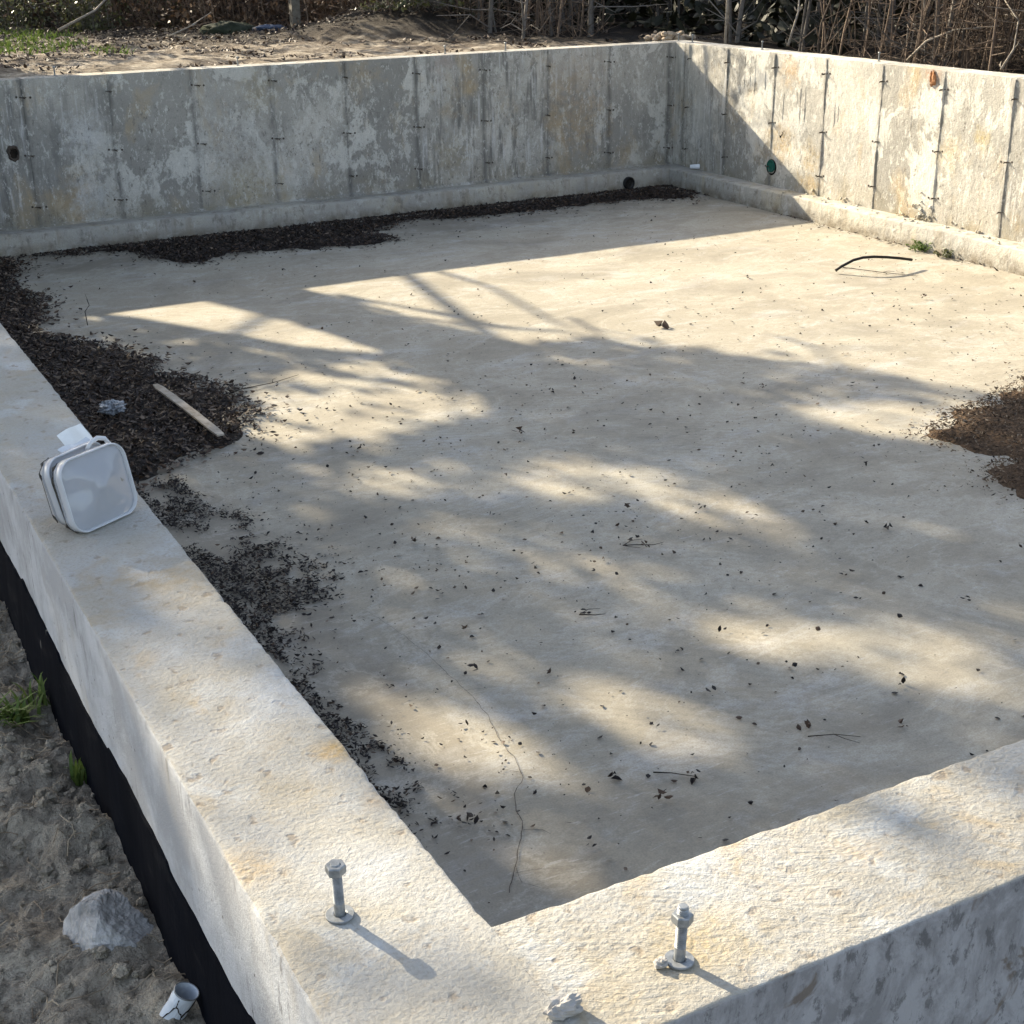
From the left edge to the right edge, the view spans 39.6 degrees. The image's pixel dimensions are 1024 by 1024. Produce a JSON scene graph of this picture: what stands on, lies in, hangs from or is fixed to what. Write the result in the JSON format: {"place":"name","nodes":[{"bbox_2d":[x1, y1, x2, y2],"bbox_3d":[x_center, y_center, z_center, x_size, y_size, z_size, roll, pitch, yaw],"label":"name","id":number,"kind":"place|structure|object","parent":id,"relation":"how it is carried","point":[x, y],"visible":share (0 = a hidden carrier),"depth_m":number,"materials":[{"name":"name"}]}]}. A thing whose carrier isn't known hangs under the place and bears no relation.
{"place":"outdoors","nodes":[
{"label":"outdoors","id":0,"kind":"place"},
{"bbox_2d":[0,186,1023,926],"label":"floor","id":1,"kind":"structure","parent":0,"point":[936,646],"depth_m":5.74,"materials":[{"name":"concrete"}]},
{"bbox_2d":[0,254,315,494],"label":"leaf litter","id":2,"kind":"object","parent":1,"relation":"on","point":[150,429],"visible":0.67,"depth_m":7.19,"materials":[{"name":"plant"}]},
{"bbox_2d":[97,399,125,414],"bbox_3d":[-1.910,-0.503,6.806,0.145,0.076,0.127,-12,25,-26],"label":"plastic wrapper","id":3,"kind":"object","parent":2,"relation":"on","point":[111,407],"visible":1,"depth_m":6.78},
{"bbox_2d":[153,383,223,436],"bbox_3d":[-1.555,-0.493,6.799,0.043,0.038,0.834,-15,26,-30],"label":"wood lath","id":4,"kind":"object","parent":2,"relation":"on","point":[206,423],"visible":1,"depth_m":6.75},
{"bbox_2d":[136,469,570,871],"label":"leaf litter","id":5,"kind":"object","parent":1,"relation":"on","point":[203,557],"visible":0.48,"depth_m":5.03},
{"bbox_2d":[8,184,709,270],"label":"leaf litter","id":6,"kind":"object","parent":1,"relation":"on","point":[307,236],"visible":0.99,"depth_m":10.87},
{"bbox_2d":[369,612,553,892],"bbox_3d":[-0.145,0.613,4.210,0.245,0.001,1.656,-8,23,-16],"label":"floor crack","id":7,"kind":"object","parent":1,"relation":"on","point":[514,792],"visible":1,"depth_m":3.76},
{"bbox_2d":[43,200,1023,902],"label":"leaf specks","id":8,"kind":"object","parent":1,"relation":"on","point":[817,628],"visible":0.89,"depth_m":5.64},
{"bbox_2d":[835,255,912,271],"bbox_3d":[2.437,-1.676,9.545,0.574,0.102,0.060,-6,23,-13],"label":"black hose","id":9,"kind":"object","parent":1,"relation":"on","point":[868,257],"visible":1,"depth_m":9.50,"materials":[{"name":"plastic"}]},
{"bbox_2d":[779,213,1014,273],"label":"joint litter","id":10,"kind":"object","parent":1,"relation":"on","point":[877,238],"visible":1,"depth_m":10.39,"materials":[{"name":"brown plant"}]},
{"bbox_2d":[905,239,931,252],"bbox_3d":[2.909,-1.900,10.143,0.178,0.077,0.179,-6,23,-12],"label":"weed","id":11,"kind":"object","parent":1,"relation":"on","point":[916,246],"visible":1,"depth_m":10.13,"materials":[{"name":"green plant"}]},
{"bbox_2d":[817,355,1023,510],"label":"mulch pile","id":12,"kind":"object","parent":1,"relation":"on","point":[996,429],"visible":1,"depth_m":6.45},
{"bbox_2d":[933,247,953,257],"bbox_3d":[3.012,-1.803,9.925,0.140,0.064,0.140,-12,25,-26],"label":"weed","id":13,"kind":"object","parent":1,"relation":"on","point":[946,254],"visible":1,"depth_m":9.93,"materials":[{"name":"green plant"}]},
{"bbox_2d":[0,0,1023,1023],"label":"ground","id":14,"kind":"structure","parent":0,"point":[375,33],"depth_m":2.36,"materials":[{"name":"soil"}]},
{"bbox_2d":[0,0,38,28],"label":"leafy shrub","id":15,"kind":"object","parent":14,"relation":"on","point":[4,11],"visible":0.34,"depth_m":16.48,"materials":[{"name":"green plant"}]},
{"bbox_2d":[0,689,44,727],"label":"grass tuft","id":16,"kind":"object","parent":14,"relation":"on","point":[22,715],"visible":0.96,"depth_m":2.56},
{"bbox_2d":[0,0,45,33],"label":"leafy shrub","id":17,"kind":"object","parent":14,"relation":"on","point":[20,13],"visible":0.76,"depth_m":15.57,"materials":[{"name":"green plant"}]},
{"bbox_2d":[2,0,48,26],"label":"tangled shrub","id":18,"kind":"object","parent":14,"relation":"on","point":[34,14],"visible":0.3,"depth_m":16.66,"materials":[{"name":"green plant"}]},
{"bbox_2d":[1,0,58,26],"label":"leafy shrub","id":19,"kind":"object","parent":14,"relation":"on","point":[19,15],"visible":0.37,"depth_m":16.64,"materials":[{"name":"green plant"}]},
{"bbox_2d":[12,672,50,713],"bbox_3d":[-0.869,0.331,2.603,0.063,0.063,0.061,18,29,38],"label":"grass tuft","id":20,"kind":"object","parent":14,"relation":"on","point":[41,696],"visible":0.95,"depth_m":2.61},
{"bbox_2d":[18,0,68,25],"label":"leafy shrub","id":21,"kind":"object","parent":14,"relation":"on","point":[50,20],"visible":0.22,"depth_m":16.56,"materials":[{"name":"green plant"}]},
{"bbox_2d":[0,0,109,28],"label":"tangled shrub","id":22,"kind":"object","parent":14,"relation":"on","point":[53,17],"visible":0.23,"depth_m":16.38,"materials":[{"name":"brown plant"}]},
{"bbox_2d":[1,0,115,27],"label":"tangled shrub","id":23,"kind":"object","parent":14,"relation":"on","point":[40,22],"visible":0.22,"depth_m":16.45,"materials":[{"name":"brown plant"}]},
{"bbox_2d":[0,26,134,54],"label":"grass","id":24,"kind":"structure","parent":14,"relation":"on","point":[7,45],"depth_m":13.55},
{"bbox_2d":[64,751,85,785],"bbox_3d":[-0.729,0.435,2.388,0.039,0.068,0.046,3,23,10],"label":"grass tuft","id":25,"kind":"object","parent":14,"relation":"on","point":[77,772],"visible":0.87,"depth_m":2.38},
{"bbox_2d":[21,0,132,31],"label":"leafy shrub","id":26,"kind":"object","parent":14,"relation":"on","point":[91,26],"visible":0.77,"depth_m":15.64,"materials":[{"name":"green plant"}]},
{"bbox_2d":[34,0,121,30],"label":"leafy shrub","id":27,"kind":"object","parent":14,"relation":"on","point":[85,20],"visible":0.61,"depth_m":15.74,"materials":[{"name":"green plant"}]},
{"bbox_2d":[20,0,139,24],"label":"tangled shrub","id":28,"kind":"object","parent":14,"relation":"on","point":[91,15],"visible":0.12,"depth_m":16.47,"materials":[{"name":"brown plant"}]},
{"bbox_2d":[24,0,136,29],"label":"tangled shrub","id":29,"kind":"object","parent":14,"relation":"on","point":[96,12],"visible":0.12,"depth_m":16.35,"materials":[{"name":"brown plant"}]},
{"bbox_2d":[57,0,105,30],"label":"fallen branch","id":30,"kind":"object","parent":14,"relation":"on","point":[80,18],"visible":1,"depth_m":14.85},
{"bbox_2d":[0,612,182,1023],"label":"soil clods","id":31,"kind":"object","parent":14,"relation":"on","point":[120,970],"visible":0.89,"depth_m":2.18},
{"bbox_2d":[0,601,185,1023],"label":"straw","id":32,"kind":"object","parent":14,"relation":"on","point":[47,736],"visible":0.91,"depth_m":2.21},
{"bbox_2d":[44,0,143,29],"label":"leafy shrub","id":33,"kind":"object","parent":14,"relation":"on","point":[88,3],"visible":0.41,"depth_m":15.94,"materials":[{"name":"green plant"}]},
{"bbox_2d":[62,889,153,950],"bbox_3d":[-0.574,0.591,2.005,0.131,0.103,0.105,12,26,28],"label":"rock","id":34,"kind":"object","parent":14,"relation":"on","point":[110,919],"visible":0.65,"depth_m":1.99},
{"bbox_2d":[83,0,197,25],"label":"tangled shrub","id":35,"kind":"object","parent":14,"relation":"on","point":[127,12],"visible":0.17,"depth_m":16.61,"materials":[{"name":"brown plant"}]},
{"bbox_2d":[99,0,192,28],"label":"tangled shrub","id":36,"kind":"object","parent":14,"relation":"on","point":[160,3],"visible":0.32,"depth_m":16.24,"materials":[{"name":"brown plant"}]},
{"bbox_2d":[109,0,196,27],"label":"tangled shrub","id":37,"kind":"object","parent":14,"relation":"on","point":[143,14],"visible":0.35,"depth_m":16.40,"materials":[{"name":"brown plant"}]},
{"bbox_2d":[100,0,213,30],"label":"tangled shrub","id":38,"kind":"object","parent":14,"relation":"on","point":[121,6],"visible":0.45,"depth_m":16.08,"materials":[{"name":"brown plant"}]},
{"bbox_2d":[137,0,203,27],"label":"leafy shrub","id":39,"kind":"object","parent":14,"relation":"on","point":[167,16],"visible":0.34,"depth_m":16.21,"materials":[{"name":"green plant"}]},
{"bbox_2d":[160,982,199,1019],"bbox_3d":[-0.432,0.640,1.845,0.056,0.065,0.032,0,22,1],"label":"pipe","id":40,"kind":"object","parent":14,"relation":"on","point":[180,1002],"visible":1,"depth_m":1.84,"materials":[{"name":"white paint"}]},
{"bbox_2d":[125,0,237,29],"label":"tangled shrub","id":41,"kind":"object","parent":14,"relation":"on","point":[180,10],"visible":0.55,"depth_m":15.68,"materials":[{"name":"brown plant"}]},
{"bbox_2d":[157,0,269,26],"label":"tangled shrub","id":42,"kind":"object","parent":14,"relation":"on","point":[192,3],"visible":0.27,"depth_m":16.21,"materials":[{"name":"brown plant"}]},
{"bbox_2d":[146,0,288,29],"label":"tangled shrub","id":43,"kind":"object","parent":14,"relation":"on","point":[176,14],"visible":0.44,"depth_m":15.82,"materials":[{"name":"brown plant"}]},
{"bbox_2d":[166,0,284,26],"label":"tangled shrub","id":44,"kind":"object","parent":14,"relation":"on","point":[241,6],"visible":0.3,"depth_m":15.91,"materials":[{"name":"brown plant"}]},
{"bbox_2d":[171,0,282,25],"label":"tangled shrub","id":45,"kind":"object","parent":14,"relation":"on","point":[229,11],"visible":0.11,"depth_m":16.18,"materials":[{"name":"brown plant"}]},
{"bbox_2d":[199,21,255,34],"bbox_3d":[-2.963,-5.072,15.042,0.709,0.226,0.386,-12,25,-26],"label":"mossy mound","id":46,"kind":"object","parent":14,"relation":"on","point":[223,27],"visible":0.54,"depth_m":14.89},
{"bbox_2d":[201,0,287,22],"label":"tangled shrub","id":47,"kind":"object","parent":14,"relation":"on","point":[266,10],"visible":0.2,"depth_m":16.54,"materials":[{"name":"brown plant"}]},
{"bbox_2d":[167,0,323,30],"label":"tangled shrub","id":48,"kind":"object","parent":14,"relation":"on","point":[262,12],"visible":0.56,"depth_m":15.44,"materials":[{"name":"brown plant"}]},
{"bbox_2d":[251,24,286,31],"bbox_3d":[-2.565,-5.116,15.071,0.407,0.097,0.232,-5,23,-11],"label":"blue tarp","id":49,"kind":"object","parent":14,"relation":"on","point":[265,26],"visible":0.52,"depth_m":15.00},
{"bbox_2d":[252,0,314,21],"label":"tangled shrub","id":50,"kind":"object","parent":14,"relation":"on","point":[283,10],"visible":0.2,"depth_m":16.73,"materials":[{"name":"brown plant"}]},
{"bbox_2d":[0,323,568,1023],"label":"foundation wall","id":51,"kind":"structure","parent":14,"relation":"on","point":[286,867],"depth_m":1.80,"materials":[{"name":"concrete"}]},
{"bbox_2d":[39,442,100,525],"bbox_3d":[-0.761,-0.051,2.500,0.063,0.125,0.145,10,25,25],"label":"plastic tub","id":52,"kind":"object","parent":51,"relation":"on","point":[45,476],"visible":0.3,"depth_m":2.44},
{"bbox_2d":[58,437,89,452],"bbox_3d":[-0.767,-0.113,2.516,0.030,0.017,0.070,11,25,26],"label":"torn label","id":53,"kind":"object","parent":52,"relation":"on","point":[70,446],"visible":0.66,"depth_m":2.52,"materials":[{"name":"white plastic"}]},
{"bbox_2d":[57,423,91,444],"bbox_3d":[-0.789,-0.130,2.597,0.053,0.043,0.102,5,23,14],"label":"paper card","id":54,"kind":"object","parent":51,"relation":"on","point":[74,434],"visible":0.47,"depth_m":2.59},
{"bbox_2d":[51,436,137,533],"bbox_3d":[-0.729,-0.048,2.476,0.064,0.141,0.153,12,26,29],"label":"plastic tub","id":55,"kind":"object","parent":51,"relation":"on","point":[95,489],"visible":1,"depth_m":2.46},
{"bbox_2d":[543,993,582,1020],"bbox_3d":[0.048,0.470,1.349,0.040,0.024,0.029,-12,25,-26],"label":"concrete chip","id":56,"kind":"object","parent":51,"relation":"on","point":[562,1007],"visible":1,"depth_m":1.34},
{"bbox_2d":[288,0,300,27],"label":"wooden post","id":57,"kind":"object","parent":14,"relation":"on","point":[294,7],"depth_m":14.96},
{"bbox_2d":[270,0,356,25],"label":"tangled shrub","id":58,"kind":"object","parent":14,"relation":"on","point":[318,1],"visible":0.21,"depth_m":15.41,"materials":[{"name":"brown plant"}]},
{"bbox_2d":[257,0,378,23],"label":"tangled shrub","id":59,"kind":"object","parent":14,"relation":"on","point":[330,6],"visible":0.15,"depth_m":15.46,"materials":[{"name":"brown plant"}]},
{"bbox_2d":[275,0,367,24],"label":"tangled shrub","id":60,"kind":"object","parent":14,"relation":"on","point":[332,4],"visible":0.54,"depth_m":15.03,"materials":[{"name":"brown plant"}]},
{"bbox_2d":[302,0,369,19],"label":"tangled shrub","id":61,"kind":"object","parent":14,"relation":"on","point":[326,6],"visible":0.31,"depth_m":15.21,"materials":[{"name":"brown plant"}]},
{"bbox_2d":[0,33,689,258],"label":"foundation wall","id":62,"kind":"structure","parent":14,"relation":"on","point":[96,159],"depth_m":11.33,"materials":[{"name":"concrete"}]},
{"bbox_2d":[0,0,734,73],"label":"leaf litter","id":63,"kind":"object","parent":14,"relation":"on","point":[147,35],"visible":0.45,"depth_m":13.67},
{"bbox_2d":[343,0,429,15],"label":"bare bush","id":64,"kind":"object","parent":14,"relation":"on","point":[389,4],"visible":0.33,"depth_m":14.18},
{"bbox_2d":[353,0,438,11],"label":"leafy shrub","id":65,"kind":"object","parent":14,"relation":"on","point":[375,7],"visible":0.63,"depth_m":14.22,"materials":[{"name":"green plant"}]},
{"bbox_2d":[360,0,463,11],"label":"leafy shrub","id":66,"kind":"object","parent":14,"relation":"on","point":[399,4],"visible":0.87,"depth_m":14.16,"materials":[{"name":"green plant"}]},
{"bbox_2d":[440,0,503,19],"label":"sapling","id":67,"kind":"object","parent":14,"relation":"on","point":[478,17],"visible":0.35,"depth_m":14.40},
{"bbox_2d":[428,0,524,29],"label":"bare bush","id":68,"kind":"object","parent":14,"relation":"on","point":[481,17],"visible":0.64,"depth_m":14.11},
{"bbox_2d":[430,0,556,33],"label":"sapling","id":69,"kind":"object","parent":14,"relation":"on","point":[491,19],"visible":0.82,"depth_m":13.89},
{"bbox_2d":[465,0,543,26],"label":"bare bush","id":70,"kind":"object","parent":14,"relation":"on","point":[498,5],"visible":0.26,"depth_m":14.66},
{"bbox_2d":[500,0,549,40],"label":"sapling","id":71,"kind":"object","parent":14,"relation":"on","point":[523,19],"visible":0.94,"depth_m":13.38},
{"bbox_2d":[459,0,595,33],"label":"bare bush","id":72,"kind":"object","parent":14,"relation":"on","point":[527,22],"visible":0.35,"depth_m":14.26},
{"bbox_2d":[498,0,598,35],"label":"sapling","id":73,"kind":"object","parent":14,"relation":"on","point":[550,31],"visible":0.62,"depth_m":14.13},
{"bbox_2d":[494,0,617,38],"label":"bare bush","id":74,"kind":"object","parent":14,"relation":"on","point":[536,22],"visible":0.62,"depth_m":13.83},
{"bbox_2d":[520,0,600,31],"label":"sapling","id":75,"kind":"object","parent":14,"relation":"on","point":[558,15],"visible":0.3,"depth_m":14.46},
{"bbox_2d":[539,0,586,31],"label":"sapling","id":76,"kind":"object","parent":14,"relation":"on","point":[568,15],"visible":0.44,"depth_m":14.42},
{"bbox_2d":[527,0,637,34],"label":"bare bush","id":77,"kind":"object","parent":14,"relation":"on","point":[599,18],"visible":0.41,"depth_m":14.35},
{"bbox_2d":[214,0,1007,52],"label":"thicket","id":78,"kind":"object","parent":14,"relation":"on","point":[700,10],"visible":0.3,"depth_m":13.70,"materials":[{"name":"brown plant"}]},
{"bbox_2d":[580,0,665,36],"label":"sapling","id":79,"kind":"object","parent":14,"relation":"on","point":[591,8],"visible":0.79,"depth_m":13.91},
{"bbox_2d":[625,0,682,22],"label":"sapling","id":80,"kind":"object","parent":14,"relation":"on","point":[667,14],"visible":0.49,"depth_m":15.08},
{"bbox_2d":[627,0,693,15],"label":"sapling","id":81,"kind":"object","parent":14,"relation":"on","point":[658,10],"visible":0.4,"depth_m":14.96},
{"bbox_2d":[644,30,695,40],"bbox_3d":[1.425,-4.348,13.027,0.431,0.117,0.440,10,25,25],"label":"soil heap","id":82,"kind":"object","parent":14,"relation":"on","point":[666,36],"visible":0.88,"depth_m":12.98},
{"bbox_2d":[724,0,728,43],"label":"marker stake","id":83,"kind":"object","parent":14,"relation":"on","point":[726,22],"visible":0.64,"depth_m":12.42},
{"bbox_2d":[697,0,763,42],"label":"sapling","id":84,"kind":"object","parent":14,"relation":"on","point":[738,31],"visible":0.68,"depth_m":13.05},
{"bbox_2d":[492,739,1023,1023],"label":"foundation wall","id":85,"kind":"structure","parent":14,"relation":"on","point":[902,903],"depth_m":1.51,"materials":[{"name":"concrete"}]},
{"bbox_2d":[653,956,667,968],"bbox_3d":[0.148,0.446,1.408,0.016,0.012,0.014,-12,25,-26],"label":"pebble","id":86,"kind":"object","parent":85,"relation":"on","point":[660,962],"visible":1,"depth_m":1.40,"materials":[{"name":"stone"}]},
{"bbox_2d":[785,0,802,46],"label":"fallen branch","id":87,"kind":"object","parent":14,"relation":"on","point":[798,10],"visible":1,"depth_m":12.19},
{"bbox_2d":[785,0,840,52],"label":"sapling","id":88,"kind":"object","parent":14,"relation":"on","point":[802,36],"visible":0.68,"depth_m":12.43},
{"bbox_2d":[777,0,889,58],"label":"bare bush","id":89,"kind":"object","parent":14,"relation":"on","point":[823,21],"visible":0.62,"depth_m":11.80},
{"bbox_2d":[778,0,888,49],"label":"sapling","id":90,"kind":"object","parent":14,"relation":"on","point":[829,22],"visible":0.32,"depth_m":12.62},
{"bbox_2d":[669,34,1023,275],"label":"foundation wall","id":91,"kind":"structure","parent":14,"relation":"on","point":[934,148],"depth_m":10.74,"materials":[{"name":"concrete"}]},
{"bbox_2d":[782,189,1020,248],"bbox_3d":[2.879,-2.132,10.376,0.154,0.020,2.885,-12,25,-26],"label":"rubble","id":92,"kind":"object","parent":91,"relation":"on","point":[946,226],"visible":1,"depth_m":10.45,"materials":[{"name":"stone"}]},
{"bbox_2d":[795,0,915,44],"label":"sapling","id":93,"kind":"object","parent":14,"relation":"on","point":[865,15],"visible":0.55,"depth_m":12.58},
{"bbox_2d":[855,0,939,46],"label":"sapling","id":94,"kind":"object","parent":14,"relation":"on","point":[894,6],"visible":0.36,"depth_m":12.31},
{"bbox_2d":[842,0,959,57],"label":"sapling","id":95,"kind":"object","parent":14,"relation":"on","point":[898,18],"visible":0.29,"depth_m":11.73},
{"bbox_2d":[837,0,970,66],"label":"bare bush","id":96,"kind":"object","parent":14,"relation":"on","point":[908,30],"visible":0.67,"depth_m":11.10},
{"bbox_2d":[860,0,989,65],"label":"sapling","id":97,"kind":"object","parent":14,"relation":"on","point":[937,34],"visible":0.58,"depth_m":11.02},
{"bbox_2d":[848,0,1020,67],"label":"bare bush","id":98,"kind":"object","parent":14,"relation":"on","point":[919,34],"visible":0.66,"depth_m":10.69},
{"bbox_2d":[878,0,1008,64],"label":"bare bush","id":99,"kind":"object","parent":14,"relation":"on","point":[942,26],"visible":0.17,"depth_m":11.42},
{"bbox_2d":[906,25,998,61],"bbox_3d":[3.310,-3.524,10.706,0.649,0.271,0.110,8,24,20],"label":"fallen branch","id":100,"kind":"object","parent":14,"relation":"on","point":[918,49],"visible":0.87,"depth_m":10.75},
{"bbox_2d":[887,0,1023,69],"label":"bare bush","id":101,"kind":"object","parent":14,"relation":"on","point":[986,36],"visible":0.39,"depth_m":10.85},
{"bbox_2d":[906,0,1023,67],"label":"sapling","id":102,"kind":"object","parent":14,"relation":"on","point":[963,33],"visible":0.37,"depth_m":10.95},
{"bbox_2d":[912,0,1023,71],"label":"bare bush","id":103,"kind":"object","parent":14,"relation":"on","point":[1003,34],"visible":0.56,"depth_m":10.70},
{"bbox_2d":[913,0,1023,70],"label":"bare bush","id":104,"kind":"object","parent":14,"relation":"on","point":[978,21],"visible":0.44,"depth_m":10.88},
{"bbox_2d":[927,0,1023,61],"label":"bare bush","id":105,"kind":"object","parent":14,"relation":"on","point":[985,31],"visible":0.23,"depth_m":11.23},
{"bbox_2d":[928,0,1023,71],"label":"bare bush","id":106,"kind":"object","parent":14,"relation":"on","point":[987,45],"visible":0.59,"depth_m":10.63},
{"bbox_2d":[932,0,1023,71],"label":"bare bush","id":107,"kind":"object","parent":14,"relation":"on","point":[991,54],"visible":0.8,"depth_m":10.12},
{"bbox_2d":[960,0,1023,52],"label":"sapling","id":108,"kind":"object","parent":14,"relation":"on","point":[1021,36],"visible":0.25,"depth_m":11.18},
{"bbox_2d":[1000,0,1019,69],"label":"fallen branch","id":109,"kind":"object","parent":14,"relation":"on","point":[1014,46],"visible":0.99,"depth_m":10.00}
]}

